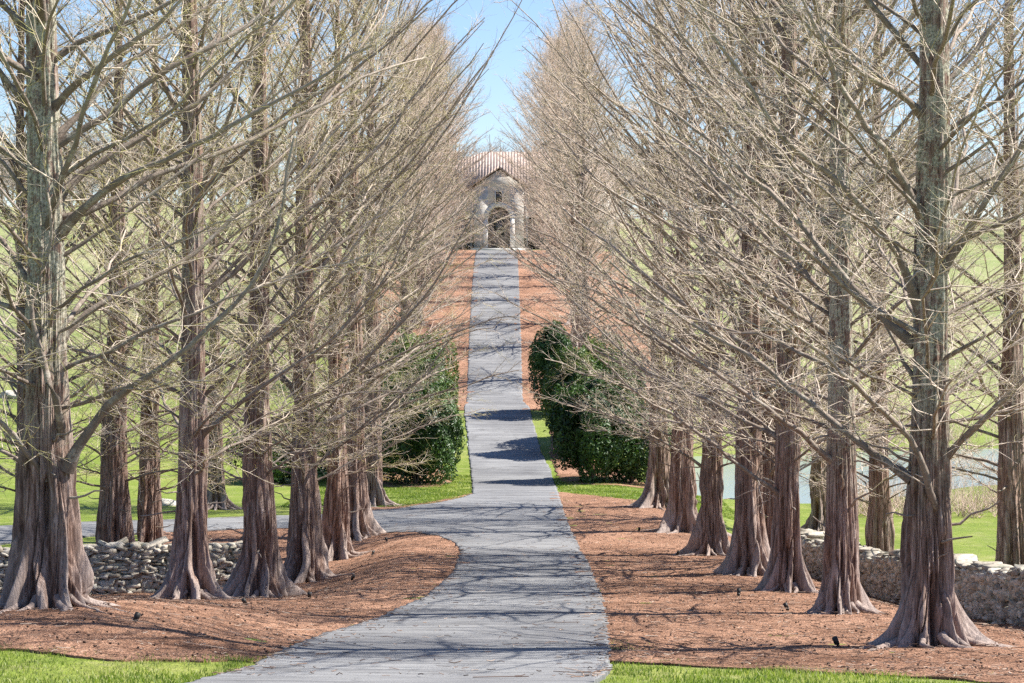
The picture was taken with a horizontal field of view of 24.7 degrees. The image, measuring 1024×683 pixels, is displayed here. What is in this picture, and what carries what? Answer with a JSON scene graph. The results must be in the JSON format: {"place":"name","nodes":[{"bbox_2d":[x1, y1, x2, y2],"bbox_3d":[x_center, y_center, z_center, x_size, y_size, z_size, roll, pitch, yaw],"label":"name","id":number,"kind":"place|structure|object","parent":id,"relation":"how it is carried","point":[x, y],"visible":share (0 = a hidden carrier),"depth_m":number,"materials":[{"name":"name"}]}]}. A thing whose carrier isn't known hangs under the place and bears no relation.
{"place":"outdoors","nodes":[
{"label":"outdoors","id":0,"kind":"place"},
{"bbox_2d":[0,250,612,682],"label":"driveway","id":1,"kind":"structure","parent":0,"point":[510,470],"depth_m":48.38,"materials":[{"name":"grey asphalt"}]},
{"bbox_2d":[0,203,1023,682],"bbox_3d":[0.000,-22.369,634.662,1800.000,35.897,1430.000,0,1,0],"label":"ground","id":2,"kind":"structure","parent":0,"point":[982,535],"depth_m":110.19,"materials":[{"name":"green plant"}]},
{"bbox_2d":[0,389,16,398],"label":"rock","id":3,"kind":"object","parent":2,"relation":"on","point":[10,392],"visible":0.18,"depth_m":119.58,"materials":[{"name":"white stone"}]},
{"bbox_2d":[0,536,242,595],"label":"stone wall","id":4,"kind":"structure","parent":2,"relation":"on","point":[122,565],"depth_m":52.26,"materials":[{"name":"grey stone"}]},
{"bbox_2d":[0,0,249,544],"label":"redwood tree","id":5,"kind":"object","parent":2,"relation":"on","point":[21,390],"visible":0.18,"depth_m":57.76,"materials":[{"name":"red plant"}]},
{"bbox_2d":[162,498,175,505],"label":"rock","id":6,"kind":"object","parent":2,"relation":"on","point":[168,502],"visible":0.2,"depth_m":80.85,"materials":[{"name":"white stone"}]},
{"bbox_2d":[78,0,341,509],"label":"redwood tree","id":7,"kind":"object","parent":2,"relation":"on","point":[213,495],"visible":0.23,"depth_m":79.34,"materials":[{"name":"red plant"}]},
{"bbox_2d":[0,528,468,663],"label":"mulch bed","id":8,"kind":"object","parent":2,"relation":"on","point":[114,627],"visible":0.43,"depth_m":31.62,"materials":[{"name":"brown wood"}]},
{"bbox_2d":[133,612,140,621],"bbox_3d":[-4.555,3.418,28.410,0.074,0.282,0.118,1,2,36],"label":"garden spotlight","id":9,"kind":"object","parent":8,"relation":"on","point":[136,616],"visible":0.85,"depth_m":28.38,"materials":[{"name":"black metal"}]},
{"bbox_2d":[0,0,297,544],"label":"redwood tree","id":10,"kind":"object","parent":8,"relation":"on","point":[114,522],"visible":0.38,"depth_m":57.81,"materials":[{"name":"red plant"}]},
{"bbox_2d":[0,0,360,544],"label":"redwood tree","id":11,"kind":"object","parent":8,"relation":"on","point":[149,528],"visible":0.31,"depth_m":60.34,"materials":[{"name":"red plant"}]},
{"bbox_2d":[0,0,452,613],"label":"redwood tree","id":12,"kind":"object","parent":8,"relation":"on","point":[48,564],"visible":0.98,"depth_m":29.82,"materials":[{"name":"brown plant"}]},
{"bbox_2d":[0,0,466,599],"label":"redwood tree","id":13,"kind":"object","parent":8,"relation":"on","point":[190,574],"visible":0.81,"depth_m":43.82,"materials":[{"name":"brown plant"}]},
{"bbox_2d":[0,0,486,597],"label":"redwood tree","id":14,"kind":"object","parent":8,"relation":"on","point":[258,570],"visible":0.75,"depth_m":49.62,"materials":[{"name":"red plant"}]},
{"bbox_2d":[71,0,545,583],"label":"redwood tree","id":15,"kind":"object","parent":8,"relation":"on","point":[307,554],"visible":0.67,"depth_m":56.79,"materials":[{"name":"red plant"}]},
{"bbox_2d":[166,0,509,560],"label":"redwood tree","id":16,"kind":"object","parent":8,"relation":"on","point":[336,512],"visible":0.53,"depth_m":64.82,"materials":[{"name":"red plant"}]},
{"bbox_2d":[165,0,536,540],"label":"redwood tree","id":17,"kind":"object","parent":8,"relation":"on","point":[364,524],"visible":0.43,"depth_m":69.87,"materials":[{"name":"red plant"}]},
{"bbox_2d":[226,416,325,483],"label":"evergreen shrub","id":18,"kind":"object","parent":2,"relation":"on","point":[278,475],"visible":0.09,"depth_m":95.40,"materials":[{"name":"green plant"}]},
{"bbox_2d":[292,384,389,480],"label":"evergreen shrub","id":19,"kind":"object","parent":2,"relation":"on","point":[322,467],"visible":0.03,"depth_m":96.66,"materials":[{"name":"green plant"}]},
{"bbox_2d":[243,0,516,506],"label":"redwood tree","id":20,"kind":"object","parent":2,"relation":"on","point":[377,494],"visible":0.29,"depth_m":80.89,"materials":[{"name":"red plant"}]},
{"bbox_2d":[344,250,477,410],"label":"mulch bed","id":21,"kind":"object","parent":2,"relation":"on","point":[463,365],"visible":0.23,"depth_m":153.54,"materials":[{"name":"brown wood"}]},
{"bbox_2d":[323,3,484,345],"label":"redwood tree","id":22,"kind":"object","parent":21,"relation":"on","point":[422,193],"visible":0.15,"depth_m":139.68,"materials":[{"name":"brown plant"}]},
{"bbox_2d":[312,23,507,352],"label":"redwood tree","id":23,"kind":"object","parent":21,"relation":"on","point":[405,303],"visible":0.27,"depth_m":128.03,"materials":[{"name":"brown plant"}]},
{"bbox_2d":[343,0,484,302],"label":"redwood tree","id":24,"kind":"object","parent":21,"relation":"on","point":[440,192],"visible":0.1,"depth_m":158.37,"materials":[{"name":"brown plant"}]},
{"bbox_2d":[341,12,492,325],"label":"redwood tree","id":25,"kind":"object","parent":21,"relation":"on","point":[431,160],"visible":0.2,"depth_m":148.88,"materials":[{"name":"brown plant"}]},
{"bbox_2d":[378,18,500,287],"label":"redwood tree","id":26,"kind":"object","parent":21,"relation":"on","point":[457,133],"visible":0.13,"depth_m":170.18,"materials":[{"name":"brown plant"}]},
{"bbox_2d":[375,37,510,274],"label":"redwood tree","id":27,"kind":"object","parent":21,"relation":"on","point":[454,171],"visible":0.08,"depth_m":180.23,"materials":[{"name":"brown plant"}]},
{"bbox_2d":[393,18,493,245],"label":"redwood tree","id":28,"kind":"object","parent":21,"relation":"on","point":[463,133],"visible":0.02,"depth_m":210.71,"materials":[{"name":"brown plant"}]},
{"bbox_2d":[397,16,494,257],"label":"redwood tree","id":29,"kind":"object","parent":21,"relation":"on","point":[455,164],"visible":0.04,"depth_m":200.47,"materials":[{"name":"brown plant"}]},
{"bbox_2d":[394,13,506,263],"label":"redwood tree","id":30,"kind":"object","parent":21,"relation":"on","point":[450,42],"visible":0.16,"depth_m":190.59,"materials":[{"name":"brown plant"}]},
{"bbox_2d":[383,467,451,487],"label":"mulch bed","id":31,"kind":"object","parent":2,"relation":"on","point":[403,483],"visible":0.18,"depth_m":95.29,"materials":[{"name":"brown wood"}]},
{"bbox_2d":[379,325,463,471],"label":"evergreen shrub","id":32,"kind":"object","parent":31,"relation":"on","point":[433,355],"visible":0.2,"depth_m":101.43,"materials":[{"name":"green plant"}]},
{"bbox_2d":[371,493,472,509],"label":"mulch bed","id":33,"kind":"object","parent":2,"relation":"on","point":[379,508],"visible":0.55,"depth_m":80.29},
{"bbox_2d":[381,369,467,484],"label":"evergreen shrub","id":34,"kind":"object","parent":2,"relation":"on","point":[446,433],"visible":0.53,"depth_m":94.15,"materials":[{"name":"green plant"}]},
{"bbox_2d":[378,152,624,250],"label":"gatehouse","id":35,"kind":"object","parent":2,"relation":"on","point":[491,158],"visible":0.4,"depth_m":222.33,"materials":[{"name":"stone"}]},
{"bbox_2d":[452,213,471,248],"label":"window","id":36,"kind":"structure","parent":35,"relation":"in","point":[470,246],"depth_m":223.28,"materials":[{"name":"grey glass"}]},
{"bbox_2d":[488,207,509,247],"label":"door","id":37,"kind":"structure","parent":35,"relation":"in","point":[491,217],"depth_m":222.30,"materials":[{"name":"brown wood"}]},
{"bbox_2d":[495,191,502,202],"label":"window","id":38,"kind":"structure","parent":35,"relation":"in","point":[497,196],"depth_m":221.75,"materials":[{"name":"grey glass"}]},
{"bbox_2d":[526,213,545,248],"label":"shrub","id":39,"kind":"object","parent":35,"relation":"in","point":[533,221],"depth_m":223.28,"materials":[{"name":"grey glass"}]},
{"bbox_2d":[0,115,1023,236],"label":"woods","id":40,"kind":"object","parent":2,"relation":"on","point":[474,148],"visible":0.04,"depth_m":427.18,"materials":[{"name":"brown plant"}]},
{"bbox_2d":[514,250,667,410],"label":"mulch bed","id":41,"kind":"object","parent":2,"relation":"on","point":[528,330],"visible":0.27,"depth_m":153.97,"materials":[{"name":"brown wood"}]},
{"bbox_2d":[487,30,598,255],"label":"redwood tree","id":42,"kind":"object","parent":41,"relation":"on","point":[529,134],"visible":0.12,"depth_m":199.81,"materials":[{"name":"brown plant"}]},
{"bbox_2d":[493,42,602,253],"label":"redwood tree","id":43,"kind":"object","parent":41,"relation":"on","point":[532,145],"visible":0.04,"depth_m":209.02,"materials":[{"name":"brown plant"}]},
{"bbox_2d":[492,33,613,276],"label":"redwood tree","id":44,"kind":"object","parent":41,"relation":"on","point":[526,172],"visible":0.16,"depth_m":179.36,"materials":[{"name":"brown plant"}]},
{"bbox_2d":[493,31,613,264],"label":"redwood tree","id":45,"kind":"object","parent":41,"relation":"on","point":[530,214],"visible":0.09,"depth_m":189.14,"materials":[{"name":"brown plant"}]},
{"bbox_2d":[492,0,636,285],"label":"redwood tree","id":46,"kind":"object","parent":41,"relation":"on","point":[568,174],"visible":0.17,"depth_m":170.38,"materials":[{"name":"brown plant"}]},
{"bbox_2d":[492,26,651,346],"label":"redwood tree","id":47,"kind":"object","parent":41,"relation":"on","point":[577,256],"visible":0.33,"depth_m":139.69,"materials":[{"name":"brown plant"}]},
{"bbox_2d":[495,0,648,300],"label":"redwood tree","id":48,"kind":"object","parent":41,"relation":"on","point":[621,95],"visible":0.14,"depth_m":160.11,"materials":[{"name":"brown plant"}]},
{"bbox_2d":[495,7,649,324],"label":"redwood tree","id":49,"kind":"object","parent":41,"relation":"on","point":[535,192],"visible":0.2,"depth_m":148.63,"materials":[{"name":"brown plant"}]},
{"bbox_2d":[478,2,701,347],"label":"redwood tree","id":50,"kind":"object","parent":41,"relation":"on","point":[584,220],"visible":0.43,"depth_m":128.91,"materials":[{"name":"red plant"}]},
{"bbox_2d":[545,367,643,483],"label":"evergreen shrub","id":51,"kind":"object","parent":2,"relation":"on","point":[581,451],"visible":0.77,"depth_m":95.20,"materials":[{"name":"green plant"}]},
{"bbox_2d":[549,433,644,488],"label":"mulch bed","id":52,"kind":"object","parent":2,"relation":"on","point":[571,473],"visible":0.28,"depth_m":99.90,"materials":[{"name":"brown wood"}]},
{"bbox_2d":[527,319,572,412],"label":"evergreen shrub","id":53,"kind":"object","parent":52,"relation":"on","point":[541,364],"visible":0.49,"depth_m":118.88,"materials":[{"name":"green plant"}]},
{"bbox_2d":[540,343,615,442],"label":"evergreen shrub","id":54,"kind":"object","parent":52,"relation":"on","point":[569,378],"visible":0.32,"depth_m":108.09,"materials":[{"name":"green plant"}]},
{"bbox_2d":[582,329,646,393],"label":"evergreen shrub","id":55,"kind":"object","parent":2,"relation":"on","point":[588,351],"visible":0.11,"depth_m":111.11,"materials":[{"name":"green plant"}]},
{"bbox_2d":[592,381,671,483],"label":"evergreen shrub","id":56,"kind":"object","parent":2,"relation":"on","point":[632,474],"visible":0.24,"depth_m":96.75,"materials":[{"name":"green plant"}]},
{"bbox_2d":[489,0,826,509],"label":"redwood tree","id":57,"kind":"object","parent":2,"relation":"on","point":[655,493],"visible":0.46,"depth_m":79.81,"materials":[{"name":"red plant"}]},
{"bbox_2d":[550,492,1023,682],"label":"mulch bed","id":58,"kind":"object","parent":2,"relation":"on","point":[582,506],"visible":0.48,"depth_m":35.09,"materials":[{"name":"brown wood"}]},
{"bbox_2d":[0,499,1023,677],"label":"fallen twigs","id":59,"kind":"object","parent":58,"relation":"on","point":[207,603],"visible":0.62,"depth_m":32.94,"materials":[{"name":"brown wood"}]},
{"bbox_2d":[474,0,854,535],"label":"redwood tree","id":60,"kind":"object","parent":58,"relation":"on","point":[680,513],"visible":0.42,"depth_m":69.19,"materials":[{"name":"red plant"}]},
{"bbox_2d":[515,0,913,555],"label":"redwood tree","id":61,"kind":"object","parent":58,"relation":"on","point":[709,535],"visible":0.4,"depth_m":59.46,"materials":[{"name":"red plant"}]},
{"bbox_2d":[456,0,1003,576],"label":"redwood tree","id":62,"kind":"object","parent":58,"relation":"on","point":[748,552],"visible":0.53,"depth_m":50.28,"materials":[{"name":"red plant"}]},
{"bbox_2d":[511,0,1001,547],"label":"redwood tree","id":63,"kind":"object","parent":58,"relation":"on","point":[767,474],"visible":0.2,"depth_m":53.18,"materials":[{"name":"red plant"}]},
{"bbox_2d":[510,0,1023,592],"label":"redwood tree","id":64,"kind":"object","parent":58,"relation":"on","point":[786,568],"visible":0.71,"depth_m":43.65,"materials":[{"name":"brown plant"}]},
{"bbox_2d":[563,0,1023,614],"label":"redwood tree","id":65,"kind":"object","parent":58,"relation":"on","point":[841,590],"visible":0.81,"depth_m":36.76,"materials":[{"name":"brown plant"}]},
{"bbox_2d":[590,0,1023,650],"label":"redwood tree","id":66,"kind":"object","parent":58,"relation":"on","point":[930,612],"visible":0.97,"depth_m":29.18,"materials":[{"name":"brown plant"}]},
{"bbox_2d":[832,636,839,646],"bbox_3d":[4.049,3.823,29.266,0.074,0.282,0.118,1,2,42],"label":"garden spotlight","id":67,"kind":"object","parent":58,"relation":"on","point":[835,640],"visible":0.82,"depth_m":29.24,"materials":[{"name":"black metal"}]},
{"bbox_2d":[653,1,980,538],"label":"redwood tree","id":68,"kind":"object","parent":2,"relation":"on","point":[818,507],"visible":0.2,"depth_m":74.83,"materials":[{"name":"brown plant"}]},
{"bbox_2d":[644,366,997,517],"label":"brush","id":69,"kind":"object","parent":2,"relation":"on","point":[897,503],"visible":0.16,"depth_m":86.21,"materials":[{"name":"beige plant"}]},
{"bbox_2d":[655,0,1023,551],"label":"redwood tree","id":70,"kind":"object","parent":2,"relation":"on","point":[879,530],"visible":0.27,"depth_m":56.94,"materials":[{"name":"red plant"}]},
{"bbox_2d":[774,0,1023,565],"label":"redwood tree","id":71,"kind":"object","parent":2,"relation":"on","point":[1009,473],"visible":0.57,"depth_m":46.96,"materials":[{"name":"brown plant"}]},
{"bbox_2d":[800,528,1013,623],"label":"stone wall","id":72,"kind":"structure","parent":2,"relation":"on","point":[980,587],"depth_m":45.14,"materials":[{"name":"grey stone"}]},
{"bbox_2d":[1002,564,1023,626],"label":"stone wall","id":73,"kind":"structure","parent":2,"relation":"on","point":[1014,608],"depth_m":40.22,"materials":[{"name":"grey stone"}]},
{"bbox_2d":[0,0,1023,219],"label":"sky","id":74,"kind":"structure","parent":0,"point":[494,24],"materials":[{"name":"blue"}]},
{"bbox_2d":[17,529,1023,670],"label":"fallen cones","id":75,"kind":"object","parent":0,"point":[142,614],"visible":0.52,"depth_m":31.05,"materials":[{"name":"brown plant"}]},
{"bbox_2d":[693,449,998,502],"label":"pond","id":76,"kind":"structure","parent":0,"point":[729,480],"depth_m":105.93,"materials":[{"name":"grey liquid"}]}
]}

